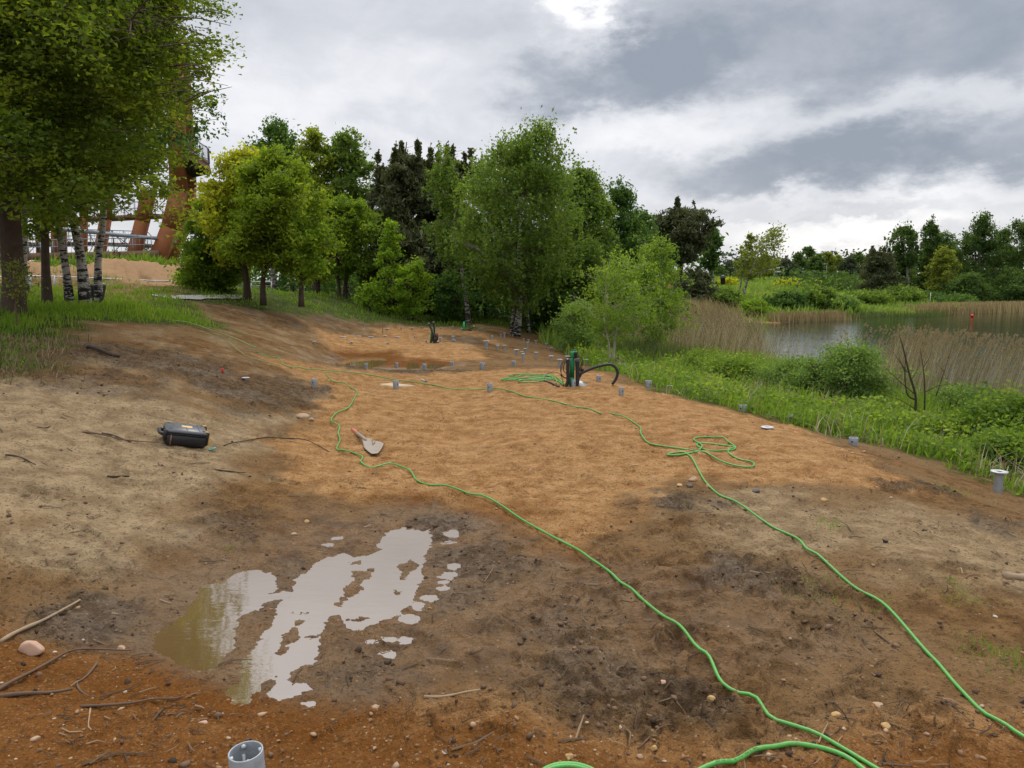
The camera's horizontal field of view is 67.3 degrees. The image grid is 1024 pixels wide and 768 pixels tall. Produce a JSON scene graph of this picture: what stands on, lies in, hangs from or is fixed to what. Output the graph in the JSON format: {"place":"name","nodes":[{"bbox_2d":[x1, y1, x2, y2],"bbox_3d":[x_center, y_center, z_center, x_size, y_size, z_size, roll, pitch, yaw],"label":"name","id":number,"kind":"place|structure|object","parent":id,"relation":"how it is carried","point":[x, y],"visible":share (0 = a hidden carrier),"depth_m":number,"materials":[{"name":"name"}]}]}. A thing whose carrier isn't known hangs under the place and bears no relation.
{"place":"outdoors","nodes":[
{"label":"outdoors","id":0,"kind":"place"},
{"bbox_2d":[0,248,188,274],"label":"grass","id":1,"kind":"structure","parent":0,"point":[54,263],"depth_m":31.68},
{"bbox_2d":[0,263,533,372],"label":"grass","id":2,"kind":"structure","parent":0,"point":[58,305],"depth_m":15.48,"materials":[{"name":"plant"}]},
{"bbox_2d":[0,258,1023,767],"bbox_3d":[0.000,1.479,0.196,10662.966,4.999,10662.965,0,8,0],"label":"ground","id":3,"kind":"structure","parent":0,"point":[622,468],"depth_m":4.65,"materials":[{"name":"soil"}]},
{"bbox_2d":[0,254,56,325],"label":"sapling","id":4,"kind":"object","parent":3,"relation":"on","point":[16,276],"visible":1,"depth_m":10.70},
{"bbox_2d":[18,640,44,655],"bbox_3d":[-2.071,1.143,3.323,0.105,0.078,0.069,0,8,0],"label":"stone","id":5,"kind":"object","parent":3,"relation":"on","point":[31,648],"visible":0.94,"depth_m":3.30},
{"bbox_2d":[0,599,80,642],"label":"stick","id":6,"kind":"object","parent":3,"relation":"on","point":[13,633],"visible":1,"depth_m":3.52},
{"bbox_2d":[0,330,104,384],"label":"grass","id":7,"kind":"structure","parent":3,"relation":"on","point":[4,370],"depth_m":8.77,"materials":[{"name":"plant"}]},
{"bbox_2d":[9,47,121,303],"bbox_3d":[-8.370,-4.063,13.940,3.148,5.616,3.360,-5,9,-32],"label":"maple tree","id":8,"kind":"object","parent":3,"relation":"on","point":[46,282],"visible":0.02,"depth_m":14.16,"materials":[{"name":"green plant"}]},
{"bbox_2d":[0,648,131,690],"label":"stick","id":9,"kind":"object","parent":3,"relation":"on","point":[4,685],"visible":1,"depth_m":3.21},
{"bbox_2d":[0,66,211,261],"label":"observation tower","id":10,"kind":"structure","parent":3,"relation":"on","point":[138,237],"depth_m":58.17,"materials":[{"name":"wood"}]},
{"bbox_2d":[10,22,201,302],"bbox_3d":[-8.264,-5.276,14.279,4.452,8.092,4.811,0,8,0],"label":"birch tree","id":11,"kind":"object","parent":3,"relation":"on","point":[83,286],"depth_m":14.74,"materials":[{"name":"white plant"}]},
{"bbox_2d":[0,0,246,315],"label":"maple tree","id":12,"kind":"object","parent":3,"relation":"on","point":[121,31],"visible":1,"depth_m":10.25,"materials":[{"name":"plant"}]},
{"bbox_2d":[88,22,229,302],"bbox_3d":[-7.519,-5.169,15.523,4.046,7.473,4.517,0,8,0],"label":"birch tree","id":13,"kind":"object","parent":3,"relation":"on","point":[98,286],"visible":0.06,"depth_m":15.42,"materials":[{"name":"green plant"}]},
{"bbox_2d":[157,422,209,447],"bbox_3d":[-2.828,0.434,6.608,0.409,0.145,0.262,9,8,-29],"label":"tool case","id":14,"kind":"object","parent":3,"relation":"on","point":[182,434],"visible":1,"depth_m":6.53,"materials":[{"name":"black plastic"}]},
{"bbox_2d":[163,188,256,292],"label":"maple tree","id":15,"kind":"object","parent":3,"relation":"on","point":[193,253],"visible":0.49,"depth_m":23.14,"materials":[{"name":"green plant"}]},
{"bbox_2d":[185,141,290,299],"bbox_3d":[-7.798,-4.692,22.315,2.918,4.718,3.245,0,8,0],"label":"maple tree","id":16,"kind":"object","parent":3,"relation":"on","point":[217,194],"visible":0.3,"depth_m":22.00,"materials":[{"name":"green plant"}]},
{"bbox_2d":[228,741,264,767],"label":"ground screw","id":17,"kind":"object","parent":3,"relation":"on","point":[247,754],"visible":1,"depth_m":2.46,"materials":[{"name":"metal"}]},
{"bbox_2d":[200,136,348,305],"bbox_3d":[-6.712,-4.537,21.553,4.259,4.670,3.311,0,8,0],"label":"maple tree","id":18,"kind":"object","parent":3,"relation":"on","point":[272,181],"visible":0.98,"depth_m":20.96,"materials":[{"name":"green plant"}]},
{"bbox_2d":[236,114,315,289],"bbox_3d":[-11.244,-8.528,36.967,4.721,8.724,5.555,2,8,17],"label":"birch tree","id":19,"kind":"object","parent":3,"relation":"on","point":[282,131],"visible":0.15,"depth_m":36.38,"materials":[{"name":"green plant"}]},
{"bbox_2d":[271,217,335,306],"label":"maple tree","id":20,"kind":"object","parent":3,"relation":"on","point":[304,273],"visible":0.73,"depth_m":21.53,"materials":[{"name":"green plant"}]},
{"bbox_2d":[148,527,460,706],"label":"puddle","id":21,"kind":"object","parent":3,"relation":"on","point":[201,634],"visible":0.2,"depth_m":3.99,"materials":[{"name":"liquid"}]},
{"bbox_2d":[293,123,342,293],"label":"birch tree","id":22,"kind":"object","parent":3,"relation":"on","point":[311,149],"visible":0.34,"depth_m":34.84,"materials":[{"name":"green plant"}]},
{"bbox_2d":[307,122,376,297],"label":"birch tree","id":23,"kind":"object","parent":3,"relation":"on","point":[354,161],"visible":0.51,"depth_m":35.53,"materials":[{"name":"green plant"}]},
{"bbox_2d":[312,192,383,298],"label":"maple tree","id":24,"kind":"object","parent":3,"relation":"on","point":[348,262],"visible":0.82,"depth_m":29.99,"materials":[{"name":"green plant"}]},
{"bbox_2d":[351,428,383,453],"bbox_3d":[-1.452,0.576,7.882,0.218,0.071,1.146,-3,8,-20],"label":"shovel","id":25,"kind":"object","parent":3,"relation":"on","point":[371,446],"visible":1,"depth_m":7.79,"materials":[{"name":"metal"}]},
{"bbox_2d":[352,280,385,310],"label":"shrub","id":26,"kind":"object","parent":3,"relation":"on","point":[369,291],"visible":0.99,"depth_m":28.21,"materials":[{"name":"green plant"}]},
{"bbox_2d":[248,260,514,319],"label":"undergrowth","id":27,"kind":"object","parent":3,"relation":"on","point":[283,280],"visible":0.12,"depth_m":38.58,"materials":[{"name":"green plant"}]},
{"bbox_2d":[370,218,408,314],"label":"sapling","id":28,"kind":"object","parent":3,"relation":"on","point":[389,240],"visible":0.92,"depth_m":28.41,"materials":[{"name":"green plant"}]},
{"bbox_2d":[364,149,414,245],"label":"pine tree","id":29,"kind":"object","parent":3,"relation":"on","point":[375,193],"visible":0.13,"depth_m":34.42,"materials":[{"name":"green plant"}]},
{"bbox_2d":[338,357,444,368],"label":"puddle","id":30,"kind":"object","parent":3,"relation":"on","point":[370,361],"depth_m":17.00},
{"bbox_2d":[355,217,445,307],"bbox_3d":[-4.452,-4.774,31.332,3.843,4.016,4.639,0,8,0],"label":"shrub","id":31,"kind":"object","parent":3,"relation":"on","point":[412,243],"visible":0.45,"depth_m":30.90,"materials":[{"name":"green plant"}]},
{"bbox_2d":[371,138,435,278],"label":"pine tree","id":32,"kind":"object","parent":3,"relation":"on","point":[405,172],"visible":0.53,"depth_m":32.47,"materials":[{"name":"green plant"}]},
{"bbox_2d":[388,255,436,319],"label":"sapling","id":33,"kind":"object","parent":3,"relation":"on","point":[406,297],"visible":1,"depth_m":28.14,"materials":[{"name":"green plant"}]},
{"bbox_2d":[256,351,601,413],"bbox_3d":[-1.408,-0.128,11.944,6.896,0.486,1.785,4,9,30],"label":"green hose","id":34,"kind":"object","parent":3,"relation":"on","point":[433,385],"visible":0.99,"depth_m":12.23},
{"bbox_2d":[415,142,460,256],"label":"pine tree","id":35,"kind":"object","parent":3,"relation":"on","point":[433,214],"visible":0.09,"depth_m":33.76,"materials":[{"name":"green plant"}]},
{"bbox_2d":[420,140,483,324],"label":"birch tree","id":36,"kind":"object","parent":3,"relation":"on","point":[442,177],"visible":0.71,"depth_m":28.31,"materials":[{"name":"green plant"}]},
{"bbox_2d":[430,140,474,245],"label":"pine tree","id":37,"kind":"object","parent":3,"relation":"on","point":[470,152],"visible":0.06,"depth_m":35.61,"materials":[{"name":"green plant"}]},
{"bbox_2d":[424,266,487,321],"bbox_3d":[-2.314,-3.336,29.598,2.712,2.379,2.779,0,8,0],"label":"shrub","id":38,"kind":"object","parent":3,"relation":"on","point":[448,310],"visible":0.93,"depth_m":29.54,"materials":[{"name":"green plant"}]},
{"bbox_2d":[425,221,488,313],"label":"tree","id":39,"kind":"object","parent":3,"relation":"on","point":[440,268],"visible":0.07,"depth_m":31.93,"materials":[{"name":"green plant"}]},
{"bbox_2d":[438,151,515,316],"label":"birch tree","id":40,"kind":"object","parent":3,"relation":"on","point":[472,172],"visible":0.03,"depth_m":32.77,"materials":[{"name":"green plant"}]},
{"bbox_2d":[0,328,1023,767],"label":"twig litter","id":41,"kind":"object","parent":3,"relation":"on","point":[892,764],"visible":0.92,"depth_m":3.35,"materials":[{"name":"wood"}]},
{"bbox_2d":[0,340,1023,767],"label":"pebbles","id":42,"kind":"object","parent":3,"relation":"on","point":[472,724],"visible":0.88,"depth_m":2.93,"materials":[{"name":"stone"}]},
{"bbox_2d":[2,342,1023,767],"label":"mud clods","id":43,"kind":"object","parent":3,"relation":"on","point":[402,682],"visible":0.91,"depth_m":3.47,"materials":[{"name":"soil"}]},
{"bbox_2d":[436,105,595,337],"bbox_3d":[0.105,-5.206,25.703,5.452,7.780,5.340,0,8,0],"label":"birch tree","id":44,"kind":"object","parent":3,"relation":"on","point":[528,172],"visible":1,"depth_m":25.25,"materials":[{"name":"green plant"}]},
{"bbox_2d":[469,145,577,332],"bbox_3d":[0.397,-5.373,27.921,4.015,6.997,4.198,0,8,0],"label":"birch tree","id":45,"kind":"object","parent":3,"relation":"on","point":[528,325],"visible":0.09,"depth_m":27.11,"materials":[{"name":"green plant"}]},
{"bbox_2d":[490,234,581,331],"bbox_3d":[1.367,-3.870,29.419,3.322,4.174,4.431,-3,8,-22],"label":"willow shrub","id":46,"kind":"object","parent":3,"relation":"on","point":[544,316],"visible":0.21,"depth_m":29.06,"materials":[{"name":"plant"}]},
{"bbox_2d":[435,264,709,333],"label":"undergrowth","id":47,"kind":"object","parent":3,"relation":"on","point":[494,310],"visible":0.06,"depth_m":31.96,"materials":[{"name":"green plant"}]},
{"bbox_2d":[547,292,603,351],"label":"shrub","id":48,"kind":"object","parent":3,"relation":"on","point":[581,334],"visible":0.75,"depth_m":22.73,"materials":[{"name":"green plant"}]},
{"bbox_2d":[544,350,618,386],"bbox_3d":[1.062,-0.222,12.062,1.235,0.617,0.236,-2,8,-13],"label":"pump","id":49,"kind":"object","parent":3,"relation":"on","point":[572,365],"depth_m":12.06,"materials":[{"name":"green metal"}]},
{"bbox_2d":[549,231,619,337],"bbox_3d":[2.748,-3.520,28.757,2.916,4.317,2.960,3,8,24],"label":"willow shrub","id":50,"kind":"object","parent":3,"relation":"on","point":[590,259],"visible":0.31,"depth_m":28.40,"materials":[{"name":"plant"}]},
{"bbox_2d":[556,152,628,306],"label":"birch tree","id":51,"kind":"object","parent":3,"relation":"on","point":[602,208],"visible":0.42,"depth_m":29.77,"materials":[{"name":"green plant"}]},
{"bbox_2d":[326,373,879,767],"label":"green hose","id":52,"kind":"object","parent":3,"relation":"on","point":[804,728],"visible":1,"depth_m":3.70,"materials":[{"name":"rubber"}]},
{"bbox_2d":[559,244,672,362],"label":"birch tree","id":53,"kind":"object","parent":3,"relation":"on","point":[605,312],"visible":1,"depth_m":19.64,"materials":[{"name":"green plant"}]},
{"bbox_2d":[586,174,658,308],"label":"birch tree","id":54,"kind":"object","parent":3,"relation":"on","point":[622,196],"visible":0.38,"depth_m":32.94,"materials":[{"name":"green plant"}]},
{"bbox_2d":[625,204,663,299],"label":"birch tree","id":55,"kind":"object","parent":3,"relation":"on","point":[645,216],"visible":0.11,"depth_m":35.97,"materials":[{"name":"green plant"}]},
{"bbox_2d":[604,230,686,330],"bbox_3d":[5.101,-3.925,32.753,4.774,5.155,4.372,0,8,0],"label":"willow shrub","id":56,"kind":"object","parent":3,"relation":"on","point":[634,244],"visible":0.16,"depth_m":32.14,"materials":[{"name":"green plant"}]},
{"bbox_2d":[610,229,700,346],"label":"birch tree","id":57,"kind":"object","parent":3,"relation":"on","point":[658,251],"visible":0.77,"depth_m":23.70,"materials":[{"name":"green plant"}]},
{"bbox_2d":[585,333,736,364],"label":"reeds","id":58,"kind":"object","parent":3,"relation":"on","point":[633,344],"visible":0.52,"depth_m":22.92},
{"bbox_2d":[535,301,813,363],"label":"grass","id":59,"kind":"structure","parent":3,"relation":"on","point":[546,334],"depth_m":25.98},
{"bbox_2d":[651,196,724,295],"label":"pine tree","id":60,"kind":"object","parent":3,"relation":"on","point":[681,226],"visible":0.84,"depth_m":57.75,"materials":[{"name":"green plant"}]},
{"bbox_2d":[671,266,718,305],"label":"pine tree","id":61,"kind":"object","parent":3,"relation":"on","point":[700,288],"visible":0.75,"depth_m":56.59,"materials":[{"name":"green plant"}]},
{"bbox_2d":[667,342,752,370],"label":"bramble bush","id":62,"kind":"object","parent":3,"relation":"on","point":[692,355],"visible":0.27,"depth_m":19.00,"materials":[{"name":"green plant"}]},
{"bbox_2d":[698,228,723,286],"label":"birch tree","id":63,"kind":"object","parent":3,"relation":"on","point":[711,261],"visible":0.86,"depth_m":64.78,"materials":[{"name":"green plant"}]},
{"bbox_2d":[603,305,821,360],"bbox_3d":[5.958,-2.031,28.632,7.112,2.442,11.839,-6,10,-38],"label":"reeds","id":64,"kind":"object","parent":3,"relation":"on","point":[697,338],"visible":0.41,"depth_m":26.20,"materials":[{"name":"plant"}]},
{"bbox_2d":[667,294,762,331],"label":"reeds","id":65,"kind":"object","parent":3,"relation":"on","point":[708,304],"visible":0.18,"depth_m":45.81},
{"bbox_2d":[710,286,747,310],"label":"willow shrub","id":66,"kind":"object","parent":3,"relation":"on","point":[726,295],"visible":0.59,"depth_m":60.48,"materials":[{"name":"green plant"}]},
{"bbox_2d":[685,347,774,383],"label":"bramble bush","id":67,"kind":"object","parent":3,"relation":"on","point":[733,363],"visible":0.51,"depth_m":16.82,"materials":[{"name":"green plant"}]},
{"bbox_2d":[732,231,757,290],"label":"birch tree","id":68,"kind":"object","parent":3,"relation":"on","point":[748,236],"visible":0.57,"depth_m":73.84,"materials":[{"name":"green plant"}]},
{"bbox_2d":[736,297,772,317],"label":"round shrub","id":69,"kind":"object","parent":3,"relation":"on","point":[755,302],"visible":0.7,"depth_m":57.31,"materials":[{"name":"green plant"}]},
{"bbox_2d":[732,223,788,296],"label":"birch tree","id":70,"kind":"object","parent":3,"relation":"on","point":[750,274],"visible":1,"depth_m":72.57,"materials":[{"name":"green plant"}]},
{"bbox_2d":[747,348,813,393],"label":"willow shrub","id":71,"kind":"object","parent":3,"relation":"on","point":[781,367],"visible":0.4,"depth_m":15.52,"materials":[{"name":"green plant"}]},
{"bbox_2d":[698,741,865,767],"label":"green hose","id":72,"kind":"object","parent":3,"relation":"on","point":[747,753],"visible":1,"depth_m":2.70,"materials":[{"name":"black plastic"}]},
{"bbox_2d":[551,331,1023,495],"bbox_3d":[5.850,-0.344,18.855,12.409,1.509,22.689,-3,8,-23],"label":"grass","id":73,"kind":"structure","parent":3,"relation":"on","point":[927,451],"depth_m":10.67,"materials":[{"name":"plant"}]},
{"bbox_2d":[760,287,816,310],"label":"willow shrub","id":74,"kind":"object","parent":3,"relation":"on","point":[784,298],"visible":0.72,"depth_m":60.79,"materials":[{"name":"green plant"}]},
{"bbox_2d":[553,336,1023,494],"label":"weeds","id":75,"kind":"object","parent":3,"relation":"on","point":[713,382],"visible":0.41,"depth_m":11.34,"materials":[{"name":"green plant"}]},
{"bbox_2d":[772,354,860,398],"bbox_3d":[5.913,-0.049,14.939,1.634,1.189,1.669,0,8,0],"label":"willow shrub","id":76,"kind":"object","parent":3,"relation":"on","point":[806,380],"visible":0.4,"depth_m":14.80,"materials":[{"name":"green plant"}]},
{"bbox_2d":[803,253,829,277],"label":"distant tree","id":77,"kind":"object","parent":3,"relation":"on","point":[816,262],"visible":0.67,"depth_m":221.64,"materials":[{"name":"green plant"}]},
{"bbox_2d":[610,413,1023,738],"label":"green hose","id":78,"kind":"object","parent":3,"relation":"on","point":[958,686],"visible":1,"depth_m":4.61,"materials":[{"name":"rubber"}]},
{"bbox_2d":[800,283,837,310],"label":"willow shrub","id":79,"kind":"object","parent":3,"relation":"on","point":[818,295],"visible":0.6,"depth_m":63.59,"materials":[{"name":"green plant"}]},
{"bbox_2d":[657,248,1022,275],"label":"treeline","id":80,"kind":"object","parent":3,"relation":"on","point":[724,257],"visible":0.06,"depth_m":277.81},
{"bbox_2d":[828,292,865,311],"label":"willow shrub","id":81,"kind":"object","parent":3,"relation":"on","point":[848,300],"visible":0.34,"depth_m":66.54,"materials":[{"name":"green plant"}]},
{"bbox_2d":[706,274,1011,317],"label":"grass","id":82,"kind":"structure","parent":3,"relation":"on","point":[756,288],"depth_m":77.77,"materials":[{"name":"plant"}]},
{"bbox_2d":[790,334,934,402],"bbox_3d":[6.357,-0.139,14.249,1.990,1.548,2.340,0,8,0],"label":"willow shrub","id":83,"kind":"object","parent":3,"relation":"on","point":[860,360],"visible":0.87,"depth_m":14.04,"materials":[{"name":"green plant"}]},
{"bbox_2d":[841,287,894,304],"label":"willow shrub","id":84,"kind":"object","parent":3,"relation":"on","point":[874,296],"visible":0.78,"depth_m":77.88,"materials":[{"name":"green plant"}]},
{"bbox_2d":[855,245,913,290],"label":"pine tree","id":85,"kind":"object","parent":3,"relation":"on","point":[882,261],"visible":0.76,"depth_m":84.25,"materials":[{"name":"green plant"}]},
{"bbox_2d":[837,390,945,416],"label":"iris clump","id":86,"kind":"object","parent":3,"relation":"on","point":[891,400],"visible":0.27,"depth_m":13.25,"materials":[{"name":"green plant"}]},
{"bbox_2d":[762,265,1023,292],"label":"undergrowth","id":87,"kind":"object","parent":3,"relation":"on","point":[848,280],"visible":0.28,"depth_m":93.52,"materials":[{"name":"plant"}]},
{"bbox_2d":[868,283,931,303],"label":"willow shrub","id":88,"kind":"object","parent":3,"relation":"on","point":[903,293],"visible":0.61,"depth_m":80.99,"materials":[{"name":"green plant"}]},
{"bbox_2d":[878,219,925,288],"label":"birch tree","id":89,"kind":"object","parent":3,"relation":"on","point":[908,235],"visible":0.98,"depth_m":90.00,"materials":[{"name":"green plant"}]},
{"bbox_2d":[881,335,953,414],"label":"dead tree","id":90,"kind":"object","parent":3,"relation":"on","point":[914,391],"visible":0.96,"depth_m":12.14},
{"bbox_2d":[913,214,948,290],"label":"birch tree","id":91,"kind":"object","parent":3,"relation":"on","point":[930,230],"visible":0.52,"depth_m":92.11,"materials":[{"name":"green plant"}]},
{"bbox_2d":[851,322,1023,399],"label":"reeds","id":92,"kind":"object","parent":3,"relation":"on","point":[931,373],"visible":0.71,"depth_m":16.85,"materials":[{"name":"plant"}]},
{"bbox_2d":[918,244,962,291],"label":"maple tree","id":93,"kind":"object","parent":3,"relation":"on","point":[943,265],"visible":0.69,"depth_m":86.52,"materials":[{"name":"green plant"}]},
{"bbox_2d":[926,286,980,302],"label":"willow shrub","id":94,"kind":"object","parent":3,"relation":"on","point":[958,297],"visible":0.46,"depth_m":78.80,"materials":[{"name":"green plant"}]},
{"bbox_2d":[915,375,1001,411],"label":"willow shrub","id":95,"kind":"object","parent":3,"relation":"on","point":[961,392],"visible":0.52,"depth_m":13.53,"materials":[{"name":"green plant"}]},
{"bbox_2d":[901,409,1020,443],"bbox_3d":[6.309,0.706,10.684,1.645,0.701,1.673,2,8,16],"label":"nettle bush","id":96,"kind":"object","parent":3,"relation":"on","point":[936,418],"visible":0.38,"depth_m":10.63,"materials":[{"name":"green plant"}]},
{"bbox_2d":[932,269,996,301],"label":"bush","id":97,"kind":"object","parent":3,"relation":"on","point":[972,282],"visible":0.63,"depth_m":82.58,"materials":[{"name":"green plant"}]},
{"bbox_2d":[924,374,1023,438],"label":"nettle bush","id":98,"kind":"object","parent":3,"relation":"on","point":[1005,406],"visible":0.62,"depth_m":10.53,"materials":[{"name":"green plant"}]},
{"bbox_2d":[948,211,1023,292],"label":"birch tree","id":99,"kind":"object","parent":3,"relation":"on","point":[976,241],"visible":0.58,"depth_m":88.15,"materials":[{"name":"green plant"}]},
{"bbox_2d":[951,420,1023,471],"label":"nettle bush","id":100,"kind":"object","parent":3,"relation":"on","point":[1003,441],"visible":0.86,"depth_m":8.85,"materials":[{"name":"green plant"}]},
{"bbox_2d":[951,625,1023,687],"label":"grass tuft","id":101,"kind":"object","parent":3,"relation":"on","point":[1004,655],"visible":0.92,"depth_m":3.42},
{"bbox_2d":[981,265,1023,301],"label":"bush","id":102,"kind":"object","parent":3,"relation":"on","point":[1013,278],"visible":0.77,"depth_m":82.41,"materials":[{"name":"green plant"}]},
{"bbox_2d":[999,215,1023,285],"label":"birch tree","id":103,"kind":"object","parent":3,"relation":"on","point":[1016,254],"visible":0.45,"depth_m":86.59,"materials":[{"name":"green plant"}]},
{"bbox_2d":[28,0,1023,280],"label":"sky","id":104,"kind":"structure","parent":0,"point":[839,123],"materials":[{"name":"grey"}]},
{"bbox_2d":[724,312,1023,392],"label":"lake","id":105,"kind":"structure","parent":0,"point":[998,323],"depth_m":44.72,"materials":[{"name":"grey"}]},
{"bbox_2d":[757,309,859,322],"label":"reeds","id":106,"kind":"object","parent":105,"relation":"on","point":[819,316],"visible":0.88,"depth_m":55.95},
{"bbox_2d":[844,309,952,317],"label":"reeds","id":107,"kind":"object","parent":105,"relation":"on","point":[916,314],"visible":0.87,"depth_m":64.47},
{"bbox_2d":[892,300,1023,314],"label":"reeds","id":108,"kind":"object","parent":105,"relation":"on","point":[986,307],"visible":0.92,"depth_m":70.81,"materials":[{"name":"plant"}]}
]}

